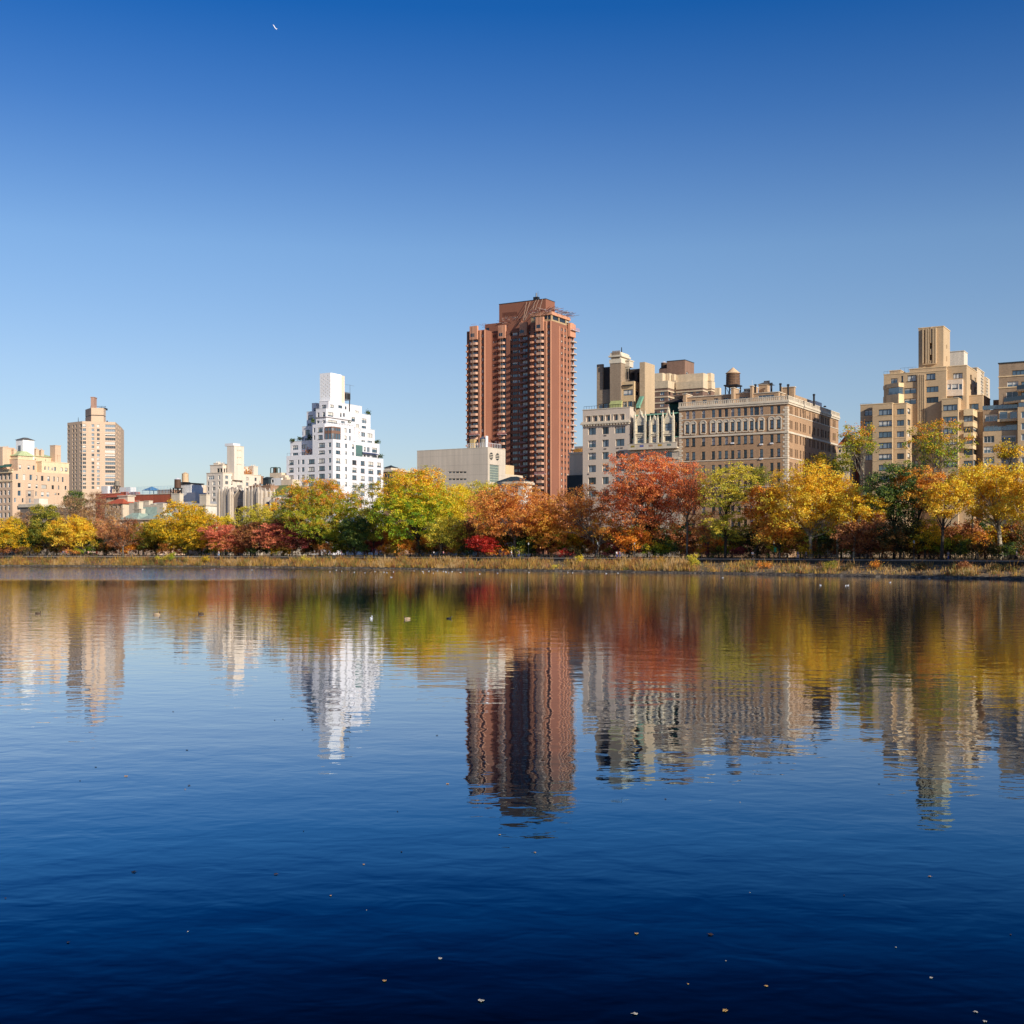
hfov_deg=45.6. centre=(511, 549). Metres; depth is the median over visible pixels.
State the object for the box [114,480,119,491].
water tank
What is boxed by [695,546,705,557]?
shrub
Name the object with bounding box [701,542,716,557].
shrub
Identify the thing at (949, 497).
tree
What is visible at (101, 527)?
tree
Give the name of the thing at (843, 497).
tree
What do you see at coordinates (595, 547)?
shrub
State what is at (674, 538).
tree
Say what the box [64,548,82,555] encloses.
shrub
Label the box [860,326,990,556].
apartment tower
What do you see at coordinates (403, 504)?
tree
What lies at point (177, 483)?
water tank
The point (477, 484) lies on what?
tree
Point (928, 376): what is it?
window
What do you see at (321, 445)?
window
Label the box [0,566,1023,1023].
lake water
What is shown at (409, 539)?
tree
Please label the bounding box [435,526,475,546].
tree
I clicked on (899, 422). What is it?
window
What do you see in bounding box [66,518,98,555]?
tree
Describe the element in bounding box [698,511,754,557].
tree
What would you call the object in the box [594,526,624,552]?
tree
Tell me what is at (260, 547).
shrub
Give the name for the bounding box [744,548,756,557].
shrub
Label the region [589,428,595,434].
window
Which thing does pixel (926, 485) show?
tree
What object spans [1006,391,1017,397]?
window
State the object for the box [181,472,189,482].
water tank
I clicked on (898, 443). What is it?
window
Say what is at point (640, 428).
window
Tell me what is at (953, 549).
shrub
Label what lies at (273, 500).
parish house
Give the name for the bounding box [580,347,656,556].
apartment house
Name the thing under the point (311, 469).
window
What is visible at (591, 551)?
shrub
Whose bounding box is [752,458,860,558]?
tree
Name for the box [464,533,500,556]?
tree
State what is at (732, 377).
water tank
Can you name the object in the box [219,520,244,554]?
tree
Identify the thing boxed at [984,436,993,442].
window
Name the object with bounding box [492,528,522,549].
tree
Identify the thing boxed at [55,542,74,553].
shrub
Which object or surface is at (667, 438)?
window
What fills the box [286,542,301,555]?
shrub
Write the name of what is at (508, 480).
museum house
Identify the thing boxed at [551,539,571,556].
shrub
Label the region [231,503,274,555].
tree
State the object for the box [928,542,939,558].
shrub
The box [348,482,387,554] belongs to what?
tree
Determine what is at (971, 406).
window
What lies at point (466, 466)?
gallery building
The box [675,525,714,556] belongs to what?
tree
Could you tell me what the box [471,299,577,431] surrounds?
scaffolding
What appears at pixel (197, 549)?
shrub
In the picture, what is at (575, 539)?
tree
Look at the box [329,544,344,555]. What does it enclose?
shrub
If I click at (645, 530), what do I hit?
tree
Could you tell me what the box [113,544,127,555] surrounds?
shrub
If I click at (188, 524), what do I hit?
tree
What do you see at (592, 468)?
window
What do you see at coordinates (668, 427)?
window
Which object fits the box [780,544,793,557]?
shrub
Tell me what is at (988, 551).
shrub
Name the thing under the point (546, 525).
tree
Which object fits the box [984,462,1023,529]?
tree
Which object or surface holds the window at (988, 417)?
in the apartment block at (1003, 418)
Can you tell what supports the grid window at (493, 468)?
in the gallery building
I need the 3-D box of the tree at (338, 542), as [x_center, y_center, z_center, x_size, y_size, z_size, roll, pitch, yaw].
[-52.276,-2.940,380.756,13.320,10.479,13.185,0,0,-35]
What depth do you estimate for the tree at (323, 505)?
367.76 m
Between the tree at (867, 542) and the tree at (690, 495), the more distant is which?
the tree at (690, 495)
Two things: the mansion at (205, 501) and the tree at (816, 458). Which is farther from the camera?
the mansion at (205, 501)
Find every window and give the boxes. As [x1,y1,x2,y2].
[105,429,114,431]
[105,446,114,448]
[105,450,114,452]
[105,454,114,456]
[105,458,114,460]
[105,462,114,464]
[105,466,114,468]
[105,470,114,472]
[105,474,114,476]
[105,478,114,480]
[308,467,314,471]
[309,459,314,463]
[319,443,324,447]
[319,466,324,470]
[469,315,572,493]
[490,464,497,481]
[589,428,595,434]
[589,440,595,447]
[589,453,595,459]
[589,465,595,471]
[589,477,595,483]
[603,427,608,433]
[603,440,608,446]
[603,452,608,458]
[603,465,608,471]
[603,477,608,483]
[615,426,624,433]
[616,439,623,445]
[616,451,623,458]
[623,389,632,395]
[637,425,643,432]
[637,438,643,442]
[665,423,671,430]
[665,436,671,440]
[665,452,671,457]
[685,398,791,527]
[718,409,721,416]
[754,407,758,414]
[758,395,773,398]
[865,410,871,415]
[865,421,871,426]
[865,455,871,459]
[878,409,891,415]
[879,420,891,426]
[879,431,891,437]
[879,442,891,448]
[879,454,891,459]
[879,465,891,470]
[891,378,897,383]
[897,409,903,414]
[897,420,903,425]
[897,431,903,436]
[897,442,903,447]
[897,453,903,458]
[904,388,915,393]
[904,398,915,403]
[907,375,915,381]
[926,373,935,379]
[927,386,937,392]
[927,397,937,402]
[942,461,956,467]
[943,404,957,410]
[943,416,956,422]
[943,428,956,433]
[952,384,957,389]
[953,373,962,378]
[964,416,972,421]
[964,427,972,432]
[964,449,972,454]
[964,461,972,466]
[969,404,978,409]
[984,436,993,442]
[984,446,993,452]
[984,457,993,463]
[985,414,997,421]
[1000,412,1006,418]
[1001,435,1015,441]
[1001,457,1014,462]
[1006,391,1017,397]
[1007,381,1017,386]
[1010,412,1016,417]
[1012,370,1023,376]
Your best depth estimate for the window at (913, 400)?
322.69 m
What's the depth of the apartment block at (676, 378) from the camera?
400.90 m
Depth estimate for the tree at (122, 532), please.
395.24 m
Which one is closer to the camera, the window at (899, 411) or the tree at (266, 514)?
the window at (899, 411)
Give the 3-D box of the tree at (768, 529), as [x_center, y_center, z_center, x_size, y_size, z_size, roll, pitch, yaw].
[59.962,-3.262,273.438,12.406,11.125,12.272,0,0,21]
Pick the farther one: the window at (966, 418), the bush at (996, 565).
the window at (966, 418)
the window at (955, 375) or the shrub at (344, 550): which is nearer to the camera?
the window at (955, 375)
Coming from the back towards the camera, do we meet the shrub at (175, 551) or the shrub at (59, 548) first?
the shrub at (59, 548)
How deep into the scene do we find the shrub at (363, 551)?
367.07 m
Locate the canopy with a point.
(149, 488)
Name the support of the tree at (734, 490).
on the park ground at (957, 558)
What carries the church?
on the park ground at (957, 558)
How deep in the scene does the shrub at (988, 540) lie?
241.63 m
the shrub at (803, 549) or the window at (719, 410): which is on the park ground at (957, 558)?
the shrub at (803, 549)
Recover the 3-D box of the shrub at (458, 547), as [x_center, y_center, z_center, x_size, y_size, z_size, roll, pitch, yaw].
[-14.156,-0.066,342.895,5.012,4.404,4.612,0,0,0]
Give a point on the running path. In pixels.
(702, 558)
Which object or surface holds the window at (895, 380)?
in the apartment tower at (933, 386)
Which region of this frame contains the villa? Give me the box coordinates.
[103,494,138,518]
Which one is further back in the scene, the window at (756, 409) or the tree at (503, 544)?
the tree at (503, 544)
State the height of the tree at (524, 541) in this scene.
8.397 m
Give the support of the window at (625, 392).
in the apartment house at (625, 393)
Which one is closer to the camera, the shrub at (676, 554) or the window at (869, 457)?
the shrub at (676, 554)
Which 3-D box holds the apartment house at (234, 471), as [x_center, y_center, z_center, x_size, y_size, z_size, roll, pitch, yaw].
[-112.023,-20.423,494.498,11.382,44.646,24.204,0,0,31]
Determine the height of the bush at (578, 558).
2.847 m
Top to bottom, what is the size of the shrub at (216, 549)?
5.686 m
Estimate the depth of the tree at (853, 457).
327.47 m
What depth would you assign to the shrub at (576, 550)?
312.92 m
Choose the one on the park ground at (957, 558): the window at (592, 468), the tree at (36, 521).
the tree at (36, 521)
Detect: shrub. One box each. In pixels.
[0,544,21,555]
[0,545,11,555]
[16,544,36,555]
[31,545,43,555]
[34,542,52,555]
[45,543,57,555]
[50,541,63,555]
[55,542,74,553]
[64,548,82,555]
[71,547,85,555]
[77,542,97,555]
[90,543,106,554]
[102,544,118,555]
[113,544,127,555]
[118,542,139,555]
[145,543,157,555]
[156,539,174,554]
[166,547,182,555]
[180,541,199,555]
[190,543,204,555]
[197,547,210,555]
[206,541,220,555]
[209,541,230,555]
[232,547,243,555]
[245,547,257,555]
[251,546,265,555]
[270,547,282,555]
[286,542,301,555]
[293,547,307,553]
[302,541,317,555]
[308,541,324,554]
[316,543,333,555]
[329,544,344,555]
[337,545,353,555]
[343,544,359,554]
[355,541,370,555]
[362,541,381,555]
[374,544,390,554]
[380,543,395,555]
[387,542,406,556]
[394,541,415,556]
[406,542,420,556]
[415,544,428,556]
[421,539,436,556]
[426,544,445,556]
[433,545,449,556]
[445,544,461,556]
[453,542,465,556]
[458,545,475,556]
[464,542,481,556]
[485,547,500,556]
[492,542,507,556]
[499,546,512,556]
[509,544,526,556]
[532,541,555,556]
[548,542,560,556]
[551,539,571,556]
[557,549,575,557]
[566,544,581,556]
[575,545,588,556]
[586,542,602,556]
[588,542,608,556]
[599,551,613,556]
[600,545,615,556]
[605,540,624,556]
[629,541,643,557]
[635,540,656,557]
[639,540,665,557]
[650,545,669,556]
[657,540,673,557]
[662,537,682,557]
[673,544,685,557]
[677,545,693,556]
[684,547,704,556]
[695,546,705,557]
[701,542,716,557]
[708,544,722,557]
[709,544,729,557]
[723,544,738,557]
[728,547,744,557]
[736,544,753,557]
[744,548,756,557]
[748,547,765,557]
[757,548,777,557]
[765,541,788,557]
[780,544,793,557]
[784,539,807,557]
[794,543,812,558]
[798,538,817,555]
[811,538,838,558]
[812,547,827,557]
[822,540,841,557]
[837,543,852,558]
[851,545,866,558]
[868,546,875,558]
[872,541,886,558]
[874,543,895,558]
[901,545,917,558]
[918,545,931,558]
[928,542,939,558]
[937,540,955,558]
[948,541,962,558]
[951,538,973,559]
[963,546,984,558]
[965,537,990,559]
[980,539,992,559]
[983,541,999,559]
[989,545,1002,559]
[994,543,1008,559]
[1000,539,1019,559]
[1006,539,1023,559]
[1010,540,1023,558]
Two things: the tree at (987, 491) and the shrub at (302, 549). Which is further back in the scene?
the shrub at (302, 549)
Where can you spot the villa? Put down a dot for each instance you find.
(123, 500)
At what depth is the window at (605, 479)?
352.98 m
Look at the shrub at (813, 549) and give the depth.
275.91 m
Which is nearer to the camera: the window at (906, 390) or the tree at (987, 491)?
the tree at (987, 491)
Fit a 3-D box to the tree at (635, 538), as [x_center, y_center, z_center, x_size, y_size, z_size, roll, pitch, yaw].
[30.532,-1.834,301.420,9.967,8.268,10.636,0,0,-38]
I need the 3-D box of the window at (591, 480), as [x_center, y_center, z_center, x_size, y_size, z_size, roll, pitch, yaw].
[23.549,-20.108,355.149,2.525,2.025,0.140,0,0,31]
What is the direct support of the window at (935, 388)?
in the apartment tower at (933, 386)
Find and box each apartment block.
[655,359,720,413]
[983,361,1023,557]
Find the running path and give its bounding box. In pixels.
[272,556,1023,560]
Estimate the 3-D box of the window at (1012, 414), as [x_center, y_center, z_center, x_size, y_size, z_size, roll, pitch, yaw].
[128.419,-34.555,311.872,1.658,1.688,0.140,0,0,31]
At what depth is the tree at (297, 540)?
372.34 m
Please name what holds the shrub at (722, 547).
on the park ground at (957, 558)
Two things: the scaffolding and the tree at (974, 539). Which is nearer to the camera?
the tree at (974, 539)
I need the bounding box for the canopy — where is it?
[145,487,158,493]
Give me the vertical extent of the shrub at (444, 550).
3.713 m
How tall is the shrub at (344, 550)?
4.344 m
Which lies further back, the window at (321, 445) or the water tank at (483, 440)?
the window at (321, 445)
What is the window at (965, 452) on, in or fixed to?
in the apartment tower at (933, 386)
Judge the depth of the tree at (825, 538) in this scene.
285.61 m
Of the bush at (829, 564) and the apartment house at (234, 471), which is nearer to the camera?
the bush at (829, 564)
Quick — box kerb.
[1,556,1023,561]
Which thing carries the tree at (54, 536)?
on the park ground at (957, 558)
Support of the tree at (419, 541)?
on the park ground at (957, 558)
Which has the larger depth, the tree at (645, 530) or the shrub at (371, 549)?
the shrub at (371, 549)
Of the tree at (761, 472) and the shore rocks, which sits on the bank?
the shore rocks
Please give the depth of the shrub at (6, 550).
410.07 m
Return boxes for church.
[217,485,294,554]
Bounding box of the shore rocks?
[0,565,1023,579]
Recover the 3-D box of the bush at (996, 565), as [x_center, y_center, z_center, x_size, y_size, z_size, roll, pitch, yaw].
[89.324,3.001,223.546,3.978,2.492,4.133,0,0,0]
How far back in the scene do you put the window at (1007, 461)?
312.19 m
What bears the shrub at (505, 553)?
on the park ground at (957, 558)
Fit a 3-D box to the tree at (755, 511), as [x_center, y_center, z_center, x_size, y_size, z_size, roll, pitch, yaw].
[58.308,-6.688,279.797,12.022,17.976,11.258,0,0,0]
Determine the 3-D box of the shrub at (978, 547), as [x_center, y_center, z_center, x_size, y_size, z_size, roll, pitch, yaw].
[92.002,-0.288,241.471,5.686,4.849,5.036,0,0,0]
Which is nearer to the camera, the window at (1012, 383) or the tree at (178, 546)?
the window at (1012, 383)
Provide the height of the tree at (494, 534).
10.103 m
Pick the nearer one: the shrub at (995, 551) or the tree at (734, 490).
the shrub at (995, 551)
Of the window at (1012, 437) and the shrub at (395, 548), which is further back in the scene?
the shrub at (395, 548)
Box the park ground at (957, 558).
[0,553,1023,559]
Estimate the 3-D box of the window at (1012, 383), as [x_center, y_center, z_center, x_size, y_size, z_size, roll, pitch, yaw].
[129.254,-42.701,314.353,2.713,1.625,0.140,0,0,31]
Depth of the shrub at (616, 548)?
306.17 m
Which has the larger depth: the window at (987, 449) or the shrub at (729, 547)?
the window at (987, 449)
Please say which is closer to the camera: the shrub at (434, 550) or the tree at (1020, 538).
the tree at (1020, 538)
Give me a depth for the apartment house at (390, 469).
543.20 m
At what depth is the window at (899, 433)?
318.35 m
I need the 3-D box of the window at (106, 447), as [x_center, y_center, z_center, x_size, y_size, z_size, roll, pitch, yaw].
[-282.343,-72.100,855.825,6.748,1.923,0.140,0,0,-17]
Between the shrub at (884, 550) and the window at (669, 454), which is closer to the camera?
the shrub at (884, 550)
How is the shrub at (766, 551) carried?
on the park ground at (957, 558)
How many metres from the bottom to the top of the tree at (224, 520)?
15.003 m
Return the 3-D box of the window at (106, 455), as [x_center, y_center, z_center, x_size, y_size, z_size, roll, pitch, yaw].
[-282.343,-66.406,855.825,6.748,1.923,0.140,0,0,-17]
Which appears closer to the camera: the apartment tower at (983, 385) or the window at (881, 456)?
the window at (881, 456)
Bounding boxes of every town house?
[18,490,69,554]
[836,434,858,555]
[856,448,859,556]
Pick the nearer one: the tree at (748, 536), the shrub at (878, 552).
the shrub at (878, 552)
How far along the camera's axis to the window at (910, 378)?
322.49 m
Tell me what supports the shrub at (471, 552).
on the park ground at (957, 558)
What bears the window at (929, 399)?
in the apartment tower at (933, 386)
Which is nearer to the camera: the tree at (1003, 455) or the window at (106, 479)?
the tree at (1003, 455)
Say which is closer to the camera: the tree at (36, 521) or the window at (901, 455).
the window at (901, 455)
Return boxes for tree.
[0,515,33,555]
[11,509,35,554]
[16,525,39,555]
[26,504,62,555]
[39,520,67,554]
[41,513,98,555]
[53,491,124,555]
[53,529,85,548]
[63,489,86,554]
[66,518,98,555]
[80,521,121,554]
[90,515,125,555]
[92,516,145,555]
[108,528,135,554]
[126,523,156,555]
[137,519,174,555]
[146,497,223,554]
[153,535,185,550]
[177,521,221,554]
[194,522,246,555]
[216,513,237,555]
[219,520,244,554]
[230,521,265,550]
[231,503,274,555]
[233,525,266,555]
[249,522,294,555]
[261,517,315,555]
[262,502,277,520]
[268,474,363,555]
[270,510,290,555]
[291,533,317,555]
[307,526,340,555]
[325,528,355,555]
[336,514,373,556]
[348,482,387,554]
[358,507,389,555]
[362,525,389,550]
[365,465,462,556]
[382,521,410,551]
[395,525,424,555]
[406,534,438,556]
[407,528,437,555]
[420,483,484,555]
[422,515,467,556]
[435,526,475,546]
[452,527,499,556]
[453,517,482,556]
[458,480,505,555]
[461,476,557,556]
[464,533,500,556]
[476,523,508,556]
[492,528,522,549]
[500,522,531,556]
[516,530,554,556]
[525,504,576,556]
[542,520,573,556]
[546,483,618,552]
[564,527,595,555]
[578,531,613,550]
[586,515,628,556]
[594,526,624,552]
[596,450,702,557]
[611,526,658,557]
[628,521,663,556]
[642,528,681,552]
[645,536,677,555]
[657,521,698,556]
[663,460,710,557]
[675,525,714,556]
[687,510,728,557]
[692,461,764,553]
[694,537,728,557]
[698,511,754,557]
[700,533,734,557]
[728,526,775,557]
[740,482,786,557]
[743,464,772,557]
[747,531,779,557]
[751,512,807,557]
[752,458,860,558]
[776,522,822,557]
[796,527,842,556]
[802,452,831,557]
[808,480,862,558]
[821,525,843,553]
[827,452,855,557]
[829,511,890,558]
[831,493,891,558]
[834,421,882,556]
[856,461,935,558]
[871,515,930,558]
[889,464,950,558]
[900,418,977,558]
[904,518,950,558]
[920,475,978,558]
[924,533,971,558]
[940,518,988,558]
[944,463,993,558]
[947,458,1023,559]
[953,530,993,557]
[965,519,1008,558]
[980,523,1016,546]
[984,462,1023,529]
[990,521,1023,558]
[991,438,1023,558]
[1004,526,1023,554]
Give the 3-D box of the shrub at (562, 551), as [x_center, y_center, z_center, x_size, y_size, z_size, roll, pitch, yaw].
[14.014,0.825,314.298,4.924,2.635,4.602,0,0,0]
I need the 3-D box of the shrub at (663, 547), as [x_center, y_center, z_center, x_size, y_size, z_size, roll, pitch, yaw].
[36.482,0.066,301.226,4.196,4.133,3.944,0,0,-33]
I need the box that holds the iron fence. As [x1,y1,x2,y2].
[1,552,1002,560]
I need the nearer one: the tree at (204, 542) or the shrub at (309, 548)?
the shrub at (309, 548)
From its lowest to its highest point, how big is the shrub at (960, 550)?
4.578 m
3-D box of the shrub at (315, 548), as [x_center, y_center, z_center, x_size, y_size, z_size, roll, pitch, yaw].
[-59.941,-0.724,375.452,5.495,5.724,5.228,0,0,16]
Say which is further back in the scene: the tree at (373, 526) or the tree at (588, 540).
the tree at (373, 526)
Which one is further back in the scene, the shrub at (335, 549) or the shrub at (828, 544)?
the shrub at (335, 549)
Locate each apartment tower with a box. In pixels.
[286,373,382,554]
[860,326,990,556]
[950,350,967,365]
[971,367,989,397]
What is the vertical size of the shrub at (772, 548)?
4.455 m
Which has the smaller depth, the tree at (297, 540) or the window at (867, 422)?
the window at (867, 422)
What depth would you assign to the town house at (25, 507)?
466.19 m
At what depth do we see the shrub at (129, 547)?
399.08 m
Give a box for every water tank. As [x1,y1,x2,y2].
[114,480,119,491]
[173,478,182,492]
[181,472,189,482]
[479,436,487,446]
[660,362,666,368]
[724,368,741,393]
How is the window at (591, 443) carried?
in the apartment house at (625, 393)
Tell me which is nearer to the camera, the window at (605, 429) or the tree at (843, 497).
the tree at (843, 497)
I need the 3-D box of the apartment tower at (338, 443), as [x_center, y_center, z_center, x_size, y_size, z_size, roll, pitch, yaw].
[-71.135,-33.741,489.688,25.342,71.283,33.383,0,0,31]
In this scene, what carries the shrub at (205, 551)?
on the park ground at (957, 558)
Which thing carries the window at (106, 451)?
in the residential tower at (95, 449)
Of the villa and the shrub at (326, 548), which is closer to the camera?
the shrub at (326, 548)
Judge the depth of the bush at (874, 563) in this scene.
242.55 m
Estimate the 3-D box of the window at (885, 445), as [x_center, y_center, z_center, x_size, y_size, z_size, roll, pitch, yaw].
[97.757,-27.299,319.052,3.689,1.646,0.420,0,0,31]
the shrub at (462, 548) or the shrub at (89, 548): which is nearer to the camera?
the shrub at (462, 548)
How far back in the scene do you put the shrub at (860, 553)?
262.38 m
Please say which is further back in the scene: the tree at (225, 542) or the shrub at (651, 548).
the tree at (225, 542)
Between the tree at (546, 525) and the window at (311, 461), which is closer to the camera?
the tree at (546, 525)
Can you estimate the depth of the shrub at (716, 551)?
287.96 m
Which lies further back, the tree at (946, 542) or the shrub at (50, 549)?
the shrub at (50, 549)
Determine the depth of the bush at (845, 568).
246.50 m
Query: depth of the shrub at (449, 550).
345.28 m
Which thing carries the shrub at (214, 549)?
on the park ground at (957, 558)
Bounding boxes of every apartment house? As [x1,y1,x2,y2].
[0,438,69,554]
[96,486,135,553]
[170,483,206,501]
[206,443,263,501]
[262,467,298,486]
[383,465,414,553]
[567,446,582,552]
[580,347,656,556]
[627,395,682,556]
[678,381,839,556]
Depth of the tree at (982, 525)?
261.47 m
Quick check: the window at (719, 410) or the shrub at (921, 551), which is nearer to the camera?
the shrub at (921, 551)
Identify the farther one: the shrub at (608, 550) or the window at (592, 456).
the window at (592, 456)
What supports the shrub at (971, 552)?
on the park ground at (957, 558)
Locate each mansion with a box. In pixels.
[98,502,186,554]
[139,493,216,554]
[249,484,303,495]
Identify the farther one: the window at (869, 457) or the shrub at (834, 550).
the window at (869, 457)
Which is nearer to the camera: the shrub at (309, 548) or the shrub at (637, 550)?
the shrub at (637, 550)
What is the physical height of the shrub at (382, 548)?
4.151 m
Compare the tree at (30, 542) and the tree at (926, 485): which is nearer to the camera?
the tree at (926, 485)
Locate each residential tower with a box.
[67,397,123,552]
[466,293,576,552]
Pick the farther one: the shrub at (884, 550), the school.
the school
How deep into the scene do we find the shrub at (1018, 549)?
238.50 m
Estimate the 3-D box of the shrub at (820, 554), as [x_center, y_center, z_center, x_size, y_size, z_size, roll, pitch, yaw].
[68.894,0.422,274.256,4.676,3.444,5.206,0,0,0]
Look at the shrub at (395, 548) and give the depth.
355.86 m
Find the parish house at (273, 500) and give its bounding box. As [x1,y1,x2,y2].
[263,495,306,553]
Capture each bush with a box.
[155,554,168,560]
[167,552,175,560]
[201,555,209,562]
[576,555,583,562]
[683,553,700,565]
[756,561,773,568]
[821,560,837,570]
[840,563,854,570]
[869,559,881,569]
[911,560,926,570]
[953,560,972,569]
[990,561,1008,571]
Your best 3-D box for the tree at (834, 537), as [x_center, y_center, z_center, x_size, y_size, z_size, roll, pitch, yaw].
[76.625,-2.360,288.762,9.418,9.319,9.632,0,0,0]
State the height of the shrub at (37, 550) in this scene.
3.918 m
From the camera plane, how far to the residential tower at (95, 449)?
854.75 m
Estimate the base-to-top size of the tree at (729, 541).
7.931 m
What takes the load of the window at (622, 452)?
in the apartment house at (625, 393)
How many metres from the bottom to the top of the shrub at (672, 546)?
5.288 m
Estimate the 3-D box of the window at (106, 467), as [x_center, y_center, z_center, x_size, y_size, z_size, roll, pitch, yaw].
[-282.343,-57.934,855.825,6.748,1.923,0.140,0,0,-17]
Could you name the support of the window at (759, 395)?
in the apartment house at (782, 427)
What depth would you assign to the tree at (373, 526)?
361.97 m
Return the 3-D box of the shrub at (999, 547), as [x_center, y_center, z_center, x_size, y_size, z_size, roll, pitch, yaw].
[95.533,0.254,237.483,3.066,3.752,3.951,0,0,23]
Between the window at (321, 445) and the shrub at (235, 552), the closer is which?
the shrub at (235, 552)
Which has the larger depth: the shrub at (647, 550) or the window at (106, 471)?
the window at (106, 471)
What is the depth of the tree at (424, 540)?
354.41 m
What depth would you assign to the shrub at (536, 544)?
323.53 m
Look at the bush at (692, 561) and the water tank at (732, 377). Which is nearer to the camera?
the bush at (692, 561)
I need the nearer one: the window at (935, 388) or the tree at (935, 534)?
the tree at (935, 534)
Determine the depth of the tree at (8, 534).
409.31 m
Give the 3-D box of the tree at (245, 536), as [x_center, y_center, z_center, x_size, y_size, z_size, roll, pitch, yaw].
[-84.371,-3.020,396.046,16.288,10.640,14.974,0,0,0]
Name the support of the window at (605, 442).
in the apartment house at (625, 393)
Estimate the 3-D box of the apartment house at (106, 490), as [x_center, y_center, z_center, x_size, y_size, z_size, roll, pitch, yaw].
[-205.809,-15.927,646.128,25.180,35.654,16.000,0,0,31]
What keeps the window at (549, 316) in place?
in the residential tower at (528, 446)
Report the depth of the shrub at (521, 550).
324.48 m
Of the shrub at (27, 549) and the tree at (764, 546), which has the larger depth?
the shrub at (27, 549)
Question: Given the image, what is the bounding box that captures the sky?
[0,0,1023,493]
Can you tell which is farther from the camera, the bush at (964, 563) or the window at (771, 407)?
the window at (771, 407)
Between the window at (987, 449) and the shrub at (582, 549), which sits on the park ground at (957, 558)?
the shrub at (582, 549)
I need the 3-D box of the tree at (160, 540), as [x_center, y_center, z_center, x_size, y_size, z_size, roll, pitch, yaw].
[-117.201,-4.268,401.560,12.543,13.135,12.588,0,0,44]
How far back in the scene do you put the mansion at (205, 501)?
474.42 m
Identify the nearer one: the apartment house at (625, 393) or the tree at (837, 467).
the tree at (837, 467)
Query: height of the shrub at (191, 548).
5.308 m
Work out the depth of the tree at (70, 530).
401.61 m
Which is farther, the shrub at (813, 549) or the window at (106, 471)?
the window at (106, 471)
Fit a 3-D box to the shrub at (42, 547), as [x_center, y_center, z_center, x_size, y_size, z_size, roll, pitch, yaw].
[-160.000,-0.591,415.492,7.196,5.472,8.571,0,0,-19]
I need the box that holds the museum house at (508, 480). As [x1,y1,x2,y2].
[494,477,534,555]
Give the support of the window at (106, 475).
in the residential tower at (95, 449)
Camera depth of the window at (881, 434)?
319.05 m
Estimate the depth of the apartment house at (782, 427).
334.19 m
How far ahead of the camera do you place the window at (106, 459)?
855.80 m
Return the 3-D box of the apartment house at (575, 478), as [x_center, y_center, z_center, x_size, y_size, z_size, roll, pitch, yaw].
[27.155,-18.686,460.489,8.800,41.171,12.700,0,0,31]
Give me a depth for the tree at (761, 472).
298.67 m
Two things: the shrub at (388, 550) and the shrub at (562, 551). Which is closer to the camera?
the shrub at (562, 551)
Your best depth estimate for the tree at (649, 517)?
300.87 m
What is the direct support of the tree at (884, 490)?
on the park ground at (957, 558)
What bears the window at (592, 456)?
in the apartment house at (625, 393)
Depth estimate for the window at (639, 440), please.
346.92 m
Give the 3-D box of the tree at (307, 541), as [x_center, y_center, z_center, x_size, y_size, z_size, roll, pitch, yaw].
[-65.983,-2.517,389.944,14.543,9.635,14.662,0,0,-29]
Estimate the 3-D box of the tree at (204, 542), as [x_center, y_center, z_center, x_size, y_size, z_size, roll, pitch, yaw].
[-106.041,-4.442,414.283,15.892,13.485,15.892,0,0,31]
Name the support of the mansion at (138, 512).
on the park ground at (957, 558)
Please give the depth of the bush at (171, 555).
380.73 m
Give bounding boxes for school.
[121,486,180,502]
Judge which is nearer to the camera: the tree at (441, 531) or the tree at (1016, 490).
the tree at (1016, 490)
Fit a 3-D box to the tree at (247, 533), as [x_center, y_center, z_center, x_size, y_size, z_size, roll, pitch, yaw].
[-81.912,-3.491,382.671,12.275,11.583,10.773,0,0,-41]
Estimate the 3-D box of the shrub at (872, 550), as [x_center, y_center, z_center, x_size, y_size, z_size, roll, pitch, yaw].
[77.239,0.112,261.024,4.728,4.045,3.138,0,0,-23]
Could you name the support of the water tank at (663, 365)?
on the apartment block at (676, 378)
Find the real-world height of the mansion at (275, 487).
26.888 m
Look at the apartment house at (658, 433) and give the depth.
344.62 m
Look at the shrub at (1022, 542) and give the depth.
243.99 m
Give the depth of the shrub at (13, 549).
418.19 m
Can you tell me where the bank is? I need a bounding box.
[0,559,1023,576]
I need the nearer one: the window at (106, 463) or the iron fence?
the iron fence
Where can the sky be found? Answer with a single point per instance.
(210, 210)
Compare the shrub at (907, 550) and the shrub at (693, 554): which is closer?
the shrub at (907, 550)
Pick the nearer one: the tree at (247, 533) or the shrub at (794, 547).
the shrub at (794, 547)
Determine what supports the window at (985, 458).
in the apartment block at (1003, 418)
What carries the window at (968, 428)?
in the apartment tower at (933, 386)
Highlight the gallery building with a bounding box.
[417,439,522,555]
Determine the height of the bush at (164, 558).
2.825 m
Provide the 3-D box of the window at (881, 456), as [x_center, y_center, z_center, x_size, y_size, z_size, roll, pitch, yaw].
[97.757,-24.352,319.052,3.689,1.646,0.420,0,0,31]
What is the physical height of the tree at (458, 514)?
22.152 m
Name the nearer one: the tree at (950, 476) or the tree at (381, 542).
the tree at (950, 476)
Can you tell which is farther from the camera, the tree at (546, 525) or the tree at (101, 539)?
the tree at (101, 539)

